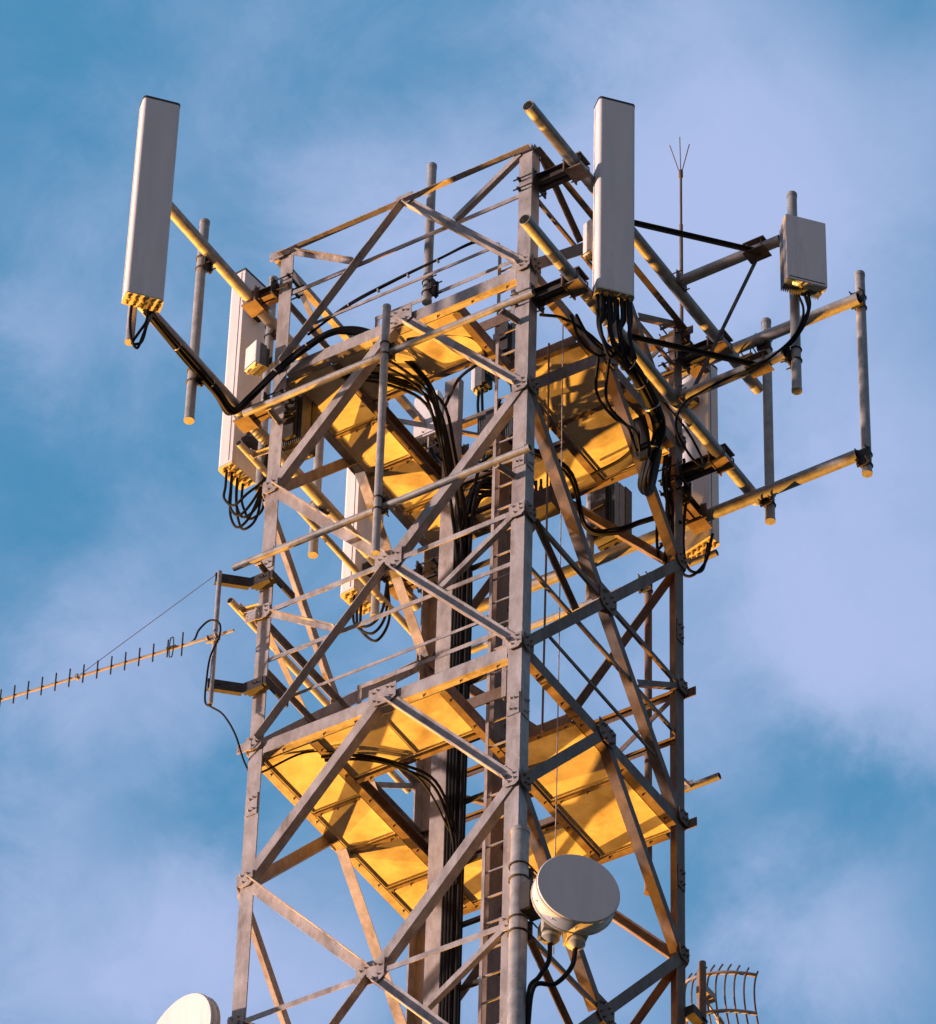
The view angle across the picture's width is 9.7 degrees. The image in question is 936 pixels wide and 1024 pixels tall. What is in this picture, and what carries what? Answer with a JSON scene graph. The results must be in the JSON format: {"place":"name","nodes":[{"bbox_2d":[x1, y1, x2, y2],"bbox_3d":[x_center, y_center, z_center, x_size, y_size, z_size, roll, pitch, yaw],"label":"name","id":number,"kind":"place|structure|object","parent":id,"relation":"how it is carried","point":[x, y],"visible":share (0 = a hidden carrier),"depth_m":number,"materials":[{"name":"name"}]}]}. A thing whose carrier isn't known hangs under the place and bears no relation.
{"place":"outdoors","nodes":[
{"label":"outdoors","id":0,"kind":"place"},
{"bbox_2d":[0,0,935,1023],"label":"sky","id":1,"kind":"structure","parent":0,"point":[810,634],"materials":[{"name":"blue"}]},
{"bbox_2d":[493,322,515,359],"bbox_3d":[0.405,-1.785,58.442,0.240,0.535,0.278,-22,-48,23],"label":"radio unit","id":2,"kind":"object","parent":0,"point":[506,342],"visible":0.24,"depth_m":58.35,"materials":[{"name":"grey metal"}]},
{"label":"ground","id":3,"kind":"structure","parent":0,"visible":0},
{"bbox_2d":[227,143,696,1023],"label":"lattice tower","id":4,"kind":"structure","parent":3,"relation":"on","point":[521,521],"depth_m":52.41,"materials":[{"name":"metal"}]},
{"bbox_2d":[0,569,294,707],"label":"yagi antenna","id":5,"kind":"object","parent":4,"relation":"attached to","point":[260,684],"visible":1,"depth_m":52.67,"materials":[{"name":"metal"}]},
{"bbox_2d":[192,619,247,770],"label":"cable bundle","id":6,"kind":"object","parent":5,"relation":"hanging from","point":[207,671],"visible":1,"depth_m":52.03,"materials":[{"name":"black rubber"}]},
{"bbox_2d":[156,993,239,1023],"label":"drum dish","id":7,"kind":"object","parent":4,"relation":"attached to","point":[196,1008],"visible":1,"depth_m":49.17,"materials":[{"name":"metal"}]},
{"bbox_2d":[245,340,272,375],"bbox_3d":[-2.104,-1.517,55.194,0.218,0.355,0.190,29,-49,-26],"label":"radio unit","id":8,"kind":"object","parent":4,"relation":"attached to","point":[258,359],"visible":1,"depth_m":55.13,"materials":[{"name":"white metal"}]},
{"bbox_2d":[137,202,441,610],"bbox_3d":[-1.709,-1.275,55.773,0.625,1.860,5.320,-22,-48,23],"label":"antenna frame","id":9,"kind":"object","parent":4,"relation":"attached to","point":[257,301],"visible":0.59,"depth_m":55.68,"materials":[{"name":"metal"}]},
{"bbox_2d":[125,305,136,345],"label":"support pole","id":10,"kind":"object","parent":9,"relation":"attached to","point":[127,337],"visible":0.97,"depth_m":53.38,"materials":[{"name":"metal"}]},
{"bbox_2d":[121,95,179,312],"bbox_3d":[-3.161,-2.986,54.370,0.391,2.865,0.382,13,-44,-12],"label":"panel antenna","id":11,"kind":"object","parent":10,"relation":"attached to","point":[149,221],"visible":1,"depth_m":54.17,"materials":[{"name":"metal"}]},
{"bbox_2d":[129,305,153,348],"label":"cable bundle","id":12,"kind":"object","parent":11,"relation":"hanging from","point":[144,326],"visible":1,"depth_m":53.13,"materials":[{"name":"black rubber"}]},
{"bbox_2d":[184,218,215,424],"bbox_3d":[-2.684,-1.943,55.033,0.203,2.828,0.150,-22,-48,23],"label":"support pole","id":13,"kind":"object","parent":9,"relation":"attached to","point":[204,266],"visible":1,"depth_m":55.01,"materials":[{"name":"metal"}]},
{"bbox_2d":[255,275,277,491],"bbox_3d":[-2.018,-1.335,55.866,0.192,3.008,0.150,-22,-48,23],"label":"support pole","id":14,"kind":"object","parent":9,"relation":"attached to","point":[269,336],"visible":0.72,"depth_m":55.91,"materials":[{"name":"metal"}]},
{"bbox_2d":[218,267,265,489],"bbox_3d":[-2.218,-1.395,56.090,0.421,2.835,0.397,-22,-48,23],"label":"panel antenna","id":15,"kind":"object","parent":14,"relation":"attached to","point":[246,330],"visible":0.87,"depth_m":55.97,"materials":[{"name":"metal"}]},
{"bbox_2d":[222,454,267,530],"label":"cable bundle","id":16,"kind":"object","parent":15,"relation":"hanging from","point":[258,501],"visible":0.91,"depth_m":54.82,"materials":[{"name":"black rubber"}]},
{"bbox_2d":[143,309,450,476],"bbox_3d":[-1.775,-1.245,54.550,3.440,1.438,1.034,17,-45,-16],"label":"cable bundle","id":17,"kind":"object","parent":9,"relation":"hanging from","point":[188,359],"visible":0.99,"depth_m":54.67,"materials":[{"name":"black rubber"}]},
{"bbox_2d":[308,437,329,558],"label":"support pole","id":18,"kind":"object","parent":9,"relation":"attached to","point":[313,543],"visible":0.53,"depth_m":56.09,"materials":[{"name":"metal"}]},
{"bbox_2d":[370,402,389,616],"bbox_3d":[-0.888,-0.048,57.182,0.192,3.038,0.150,-22,-48,23],"label":"support pole","id":19,"kind":"object","parent":9,"relation":"attached to","point":[375,605],"visible":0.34,"depth_m":56.27,"materials":[{"name":"metal"}]},
{"bbox_2d":[340,468,373,614],"bbox_3d":[-1.022,-0.095,57.338,0.421,2.795,0.397,-22,-48,23],"label":"panel antenna","id":20,"kind":"object","parent":19,"relation":"attached to","point":[354,502],"visible":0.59,"depth_m":56.80,"materials":[{"name":"plastic"}]},
{"bbox_2d":[352,580,390,641],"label":"cable bundle","id":21,"kind":"object","parent":20,"relation":"hanging from","point":[355,615],"visible":0.77,"depth_m":56.09,"materials":[{"name":"black rubber"}]},
{"bbox_2d":[282,393,317,460],"bbox_3d":[-1.716,-0.853,54.955,0.260,0.735,0.359,-22,-48,23],"label":"radio unit","id":22,"kind":"object","parent":4,"relation":"attached to","point":[299,423],"visible":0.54,"depth_m":54.84,"materials":[{"name":"metal"}]},
{"bbox_2d":[227,597,410,792],"bbox_3d":[-1.321,1.781,54.017,0.377,0.146,3.260,-22,-48,23],"label":"pipe rail","id":23,"kind":"object","parent":4,"relation":"attached to","point":[240,610],"visible":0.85,"depth_m":53.72,"materials":[{"name":"metal"}]},
{"bbox_2d":[236,440,410,634],"bbox_3d":[-1.271,0.259,55.448,0.377,0.126,3.350,-22,-48,23],"label":"pipe rail","id":24,"kind":"object","parent":4,"relation":"attached to","point":[251,455],"visible":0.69,"depth_m":55.52,"materials":[{"name":"metal"}]},
{"bbox_2d":[261,750,449,832],"bbox_3d":[-1.035,2.522,51.547,1.962,0.630,0.485,9,-44,-8],"label":"cable bundle","id":25,"kind":"object","parent":4,"relation":"attached to","point":[377,760],"visible":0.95,"depth_m":51.53,"materials":[{"name":"black rubber"}]},
{"bbox_2d":[232,444,531,572],"bbox_3d":[-0.774,0.053,52.460,3.346,0.126,0.329,-22,-48,23],"label":"pipe rail","id":26,"kind":"object","parent":4,"relation":"attached to","point":[495,462],"visible":1,"depth_m":52.30,"materials":[{"name":"metal"}]},
{"bbox_2d":[242,289,534,425],"bbox_3d":[-0.731,-1.463,53.883,3.355,0.126,0.329,-22,-48,23],"label":"pipe rail","id":27,"kind":"object","parent":4,"relation":"attached to","point":[268,404],"visible":1,"depth_m":53.74,"materials":[{"name":"metal"}]},
{"bbox_2d":[371,303,395,555],"bbox_3d":[-0.818,-0.796,53.072,0.150,3.318,0.182,-22,-48,23],"label":"support pole","id":28,"kind":"object","parent":27,"relation":"hanging from","point":[379,499],"visible":1,"depth_m":52.96,"materials":[{"name":"metal"}]},
{"bbox_2d":[307,241,499,335],"bbox_3d":[-0.652,-2.295,54.870,2.278,0.330,0.058,-22,-48,23],"label":"cable bundle","id":29,"kind":"object","parent":4,"relation":"attached to","point":[372,291],"visible":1,"depth_m":54.96,"materials":[{"name":"black rubber"}]},
{"bbox_2d":[413,390,443,450],"bbox_3d":[-0.364,-0.918,58.105,0.300,0.655,0.338,-22,-48,23],"label":"radio unit","id":30,"kind":"object","parent":4,"relation":"attached to","point":[428,430],"visible":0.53,"depth_m":57.93,"materials":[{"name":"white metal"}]},
{"bbox_2d":[421,162,441,305],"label":"support pole","id":31,"kind":"object","parent":4,"relation":"attached to","point":[430,284],"visible":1,"depth_m":55.13,"materials":[{"name":"metal"}]},
{"bbox_2d":[422,359,512,471],"bbox_3d":[0.110,-0.785,56.848,0.962,3.149,1.967,13,-44,-12],"label":"cable bundle","id":32,"kind":"object","parent":4,"relation":"attached to","point":[479,392],"visible":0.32,"depth_m":57.91,"materials":[{"name":"black rubber"}]},
{"bbox_2d":[262,627,675,919],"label":"work platform","id":33,"kind":"structure","parent":4,"relation":"attached to","point":[384,843],"depth_m":51.79,"materials":[{"name":"metal"}]},
{"bbox_2d":[321,753,458,885],"bbox_3d":[-0.689,2.808,51.278,1.448,1.046,0.326,18,-45,-16],"label":"cable bundle","id":34,"kind":"object","parent":33,"relation":"hanging from","point":[455,845],"visible":0.81,"depth_m":51.55,"materials":[{"name":"black rubber"}]},
{"bbox_2d":[286,261,674,546],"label":"work platform","id":35,"kind":"structure","parent":4,"relation":"attached to","point":[593,438],"depth_m":55.19,"materials":[{"name":"metal"}]},
{"bbox_2d":[406,335,485,408],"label":"cable bundle","id":36,"kind":"object","parent":35,"relation":"hanging from","point":[458,380],"visible":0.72,"depth_m":54.68,"materials":[{"name":"black rubber"}]},
{"bbox_2d":[541,343,549,731],"bbox_3d":[0.753,0.184,52.860,0.032,5.100,0.022,-22,-48,23],"label":"rope","id":37,"kind":"object","parent":35,"relation":"hanging from","point":[545,592],"visible":0.69,"depth_m":52.61,"materials":[{"name":"metal"}]},
{"bbox_2d":[553,324,563,953],"bbox_3d":[0.865,0.932,52.045,0.022,8.300,0.012,-22,-48,23],"label":"rope","id":38,"kind":"object","parent":35,"relation":"hanging from","point":[559,597],"visible":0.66,"depth_m":52.03,"materials":[{"name":"metal"}]},
{"bbox_2d":[590,450,630,476],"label":"cable bundle","id":39,"kind":"object","parent":35,"relation":"hanging from","point":[627,454],"visible":0.56,"depth_m":55.62,"materials":[{"name":"black rubber"}]},
{"bbox_2d":[471,366,494,395],"bbox_3d":[0.158,-1.411,58.352,0.218,0.375,0.160,-22,-48,23],"label":"radio unit","id":40,"kind":"object","parent":4,"relation":"on","point":[482,378],"visible":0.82,"depth_m":58.29,"materials":[{"name":"white metal"}]},
{"bbox_2d":[477,406,512,460],"bbox_3d":[0.308,-0.823,57.599,0.460,0.655,0.298,-22,-48,23],"label":"radio unit","id":41,"kind":"object","parent":4,"relation":"attached to","point":[507,431],"visible":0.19,"depth_m":57.56,"materials":[{"name":"grey metal"}]},
{"bbox_2d":[478,255,515,1023],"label":"access ladder","id":42,"kind":"object","parent":4,"relation":"attached to","point":[489,675],"visible":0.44,"depth_m":51.41,"materials":[{"name":"metal"}]},
{"bbox_2d":[507,825,537,1023],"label":"support pole","id":43,"kind":"object","parent":4,"relation":"attached to","point":[520,932],"visible":0.97,"depth_m":47.84,"materials":[{"name":"metal"}]},
{"bbox_2d":[519,854,619,950],"bbox_3d":[0.866,3.472,48.024,0.852,0.858,0.534,12,-44,-11],"label":"drum dish","id":44,"kind":"object","parent":43,"relation":"attached to","point":[574,899],"visible":1,"depth_m":47.82,"materials":[{"name":"off-white painted metal"},{"name":"light grey plastic"}]},
{"bbox_2d":[526,942,577,1023],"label":"cable bundle","id":45,"kind":"object","parent":44,"relation":"hanging from","point":[534,983],"visible":1,"depth_m":47.47,"materials":[{"name":"black rubber"}]},
{"bbox_2d":[533,479,559,521],"bbox_3d":[0.592,-0.090,55.296,0.720,0.460,0.200,-22,-48,23],"label":"junction box","id":46,"kind":"object","parent":4,"relation":"attached to","point":[539,500],"visible":0.24,"depth_m":55.05,"materials":[{"name":"metal"}]},
{"bbox_2d":[583,219,592,261],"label":"radio unit","id":47,"kind":"object","parent":4,"relation":"attached to","point":[587,239],"visible":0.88,"depth_m":54.40,"materials":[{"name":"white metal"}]},
{"bbox_2d":[505,438,682,535],"bbox_3d":[1.141,-0.226,55.158,1.975,0.804,0.521,13,-44,-12],"label":"cable bundle","id":48,"kind":"object","parent":4,"relation":"attached to","point":[568,472],"visible":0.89,"depth_m":55.07,"materials":[{"name":"black rubber"}]},
{"bbox_2d":[471,549,718,653],"bbox_3d":[0.961,0.923,55.491,3.421,0.115,0.349,-22,-48,23],"label":"pipe rail","id":49,"kind":"object","parent":4,"relation":"attached to","point":[563,613],"visible":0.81,"depth_m":55.59,"materials":[{"name":"metal"}]},
{"bbox_2d":[510,100,762,505],"bbox_3d":[1.516,-1.940,54.905,0.775,1.850,4.640,-22,-48,23],"label":"antenna frame","id":50,"kind":"object","parent":4,"relation":"attached to","point":[572,281],"visible":0.95,"depth_m":54.63,"materials":[{"name":"metal"}]},
{"bbox_2d":[539,313,641,452],"bbox_3d":[1.381,-1.308,53.636,0.539,0.905,1.562,-29,-51,29],"label":"cable bundle","id":51,"kind":"object","parent":50,"relation":"hanging from","point":[610,411],"visible":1,"depth_m":53.41,"materials":[{"name":"black rubber"}]},
{"bbox_2d":[631,415,650,461],"bbox_3d":[1.696,-0.716,54.016,0.218,0.491,0.160,-22,-48,23],"label":"cable coil","id":52,"kind":"object","parent":51,"relation":"attached to","point":[640,424],"visible":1,"depth_m":53.97,"materials":[{"name":"black rubber"}]},
{"bbox_2d":[603,303,617,343],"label":"support pole","id":53,"kind":"object","parent":50,"relation":"attached to","point":[614,332],"visible":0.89,"depth_m":53.45,"materials":[{"name":"metal"}]},
{"bbox_2d":[592,96,634,305],"bbox_3d":[1.419,-3.009,54.465,0.391,2.795,0.382,13,-44,-12],"label":"panel antenna","id":54,"kind":"object","parent":53,"relation":"attached to","point":[613,200],"visible":1,"depth_m":54.30,"materials":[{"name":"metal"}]},
{"bbox_2d":[595,293,636,363],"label":"cable bundle","id":55,"kind":"object","parent":54,"relation":"hanging from","point":[622,350],"visible":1,"depth_m":53.17,"materials":[{"name":"black rubber"}]},
{"bbox_2d":[610,343,665,496],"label":"cable bundle","id":56,"kind":"object","parent":50,"relation":"hanging from","point":[648,476],"visible":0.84,"depth_m":53.98,"materials":[{"name":"black rubber"}]},
{"bbox_2d":[632,220,784,407],"bbox_3d":[2.326,-2.211,54.655,1.323,1.805,1.181,-22,-48,23],"label":"pipe support frame","id":57,"kind":"object","parent":50,"relation":"attached to","point":[754,251],"visible":1,"depth_m":55.08,"materials":[{"name":"metal"}]},
{"bbox_2d":[663,294,804,466],"bbox_3d":[2.614,-1.420,54.322,1.563,1.283,0.582,-40,-57,36],"label":"cable bundle","id":58,"kind":"object","parent":57,"relation":"hanging from","point":[717,383],"visible":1,"depth_m":54.35,"materials":[{"name":"black rubber"}]},
{"bbox_2d":[778,191,802,394],"bbox_3d":[3.225,-2.192,54.800,0.203,2.798,0.150,-22,-48,23],"label":"support pole","id":59,"kind":"object","parent":57,"relation":"attached to","point":[793,358],"visible":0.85,"depth_m":54.23,"materials":[{"name":"metal"}]},
{"bbox_2d":[779,214,826,299],"bbox_3d":[3.327,-2.498,54.802,0.430,0.955,0.318,13,-44,-12],"label":"radio unit","id":60,"kind":"object","parent":59,"relation":"attached to","point":[803,262],"visible":1,"depth_m":54.65,"materials":[{"name":"grey metal"}]},
{"bbox_2d":[782,292,810,352],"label":"cable bundle","id":61,"kind":"object","parent":60,"relation":"hanging from","point":[807,297],"visible":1,"depth_m":54.19,"materials":[{"name":"black rubber"}]},
{"bbox_2d":[416,293,860,612],"bbox_3d":[1.674,-0.645,56.467,5.140,2.440,0.795,-22,-48,23],"label":"antenna frame","id":62,"kind":"object","parent":4,"relation":"attached to","point":[699,517],"visible":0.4,"depth_m":55.86,"materials":[{"name":"metal"}]},
{"bbox_2d":[585,492,593,600],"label":"support pole","id":63,"kind":"object","parent":62,"relation":"attached to","point":[590,538],"depth_m":56.42,"materials":[{"name":"metal"}]},
{"bbox_2d":[591,482,631,550],"bbox_3d":[1.441,0.030,56.629,0.360,0.735,0.379,-27,-50,27],"label":"radio unit","id":64,"kind":"object","parent":63,"relation":"attached to","point":[612,503],"visible":0.62,"depth_m":56.53,"materials":[{"name":"metal"}]},
{"bbox_2d":[655,458,713,577],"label":"cable bundle","id":65,"kind":"object","parent":62,"relation":"hanging from","point":[706,557],"visible":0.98,"depth_m":54.96,"materials":[{"name":"black rubber"}]},
{"bbox_2d":[682,365,719,558],"bbox_3d":[2.319,-0.566,56.512,0.382,2.545,0.406,34,-52,-30],"label":"panel antenna","id":66,"kind":"object","parent":62,"relation":"attached to","point":[704,410],"visible":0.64,"depth_m":56.48,"materials":[{"name":"plastic"}]},
{"bbox_2d":[755,317,775,524],"bbox_3d":[3.052,-0.970,56.126,0.150,2.858,0.203,-22,-48,23],"label":"support pole","id":67,"kind":"object","parent":62,"relation":"attached to","point":[768,504],"visible":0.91,"depth_m":55.96,"materials":[{"name":"metal"}]},
{"bbox_2d":[849,270,872,477],"bbox_3d":[4.000,-1.446,55.777,0.150,2.858,0.205,-22,-48,23],"label":"support pole","id":68,"kind":"object","parent":62,"relation":"attached to","point":[864,462],"visible":1,"depth_m":55.67,"materials":[{"name":"metal"}]},
{"bbox_2d":[638,571,652,895],"bbox_3d":[1.739,2.120,53.546,0.150,4.064,0.178,-22,-48,23],"label":"support pole","id":69,"kind":"object","parent":4,"relation":"attached to","point":[647,591],"visible":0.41,"depth_m":54.12,"materials":[{"name":"metal"}]},
{"bbox_2d":[657,455,673,564],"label":"cable bundle","id":70,"kind":"object","parent":4,"relation":"attached to","point":[666,472],"visible":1,"depth_m":55.16,"materials":[{"name":"black rubber"}]},
{"bbox_2d":[669,137,689,332],"bbox_3d":[2.227,-2.933,57.869,0.246,2.960,0.060,-22,-48,23],"label":"lightning rod","id":71,"kind":"object","parent":4,"relation":"attached to","point":[680,170],"visible":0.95,"depth_m":57.91,"materials":[{"name":"metal"}]},
{"bbox_2d":[660,772,720,795],"bbox_3d":[0.896,3.058,53.492,3.421,0.126,0.349,-22,-48,23],"label":"pipe rail","id":72,"kind":"object","parent":4,"relation":"attached to","point":[690,785],"visible":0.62,"depth_m":52.95,"materials":[{"name":"metal"}]},
{"bbox_2d":[685,960,758,1023],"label":"grid antenna","id":73,"kind":"object","parent":4,"relation":"attached to","point":[701,1011],"visible":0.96,"depth_m":51.21,"materials":[{"name":"metal"}]},
{"bbox_2d":[422,377,512,1023],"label":"cable riser","id":74,"kind":"object","parent":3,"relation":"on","point":[493,885],"visible":0.53,"depth_m":52.27,"materials":[{"name":"metal"}]},
{"bbox_2d":[339,371,491,1023],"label":"feeder cables","id":75,"kind":"object","parent":74,"relation":"attached to","point":[453,896],"visible":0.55,"depth_m":52.40,"materials":[{"name":"black rubber"}]},
{"bbox_2d":[377,360,452,471],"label":"cable bundle","id":76,"kind":"object","parent":75,"relation":"attached to","point":[422,385],"visible":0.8,"depth_m":54.72,"materials":[{"name":"black rubber"}]},
{"bbox_2d":[472,453,535,493],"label":"cable bundle","id":77,"kind":"object","parent":75,"relation":"attached to","point":[486,458],"visible":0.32,"depth_m":54.98,"materials":[{"name":"black rubber"}]}
]}

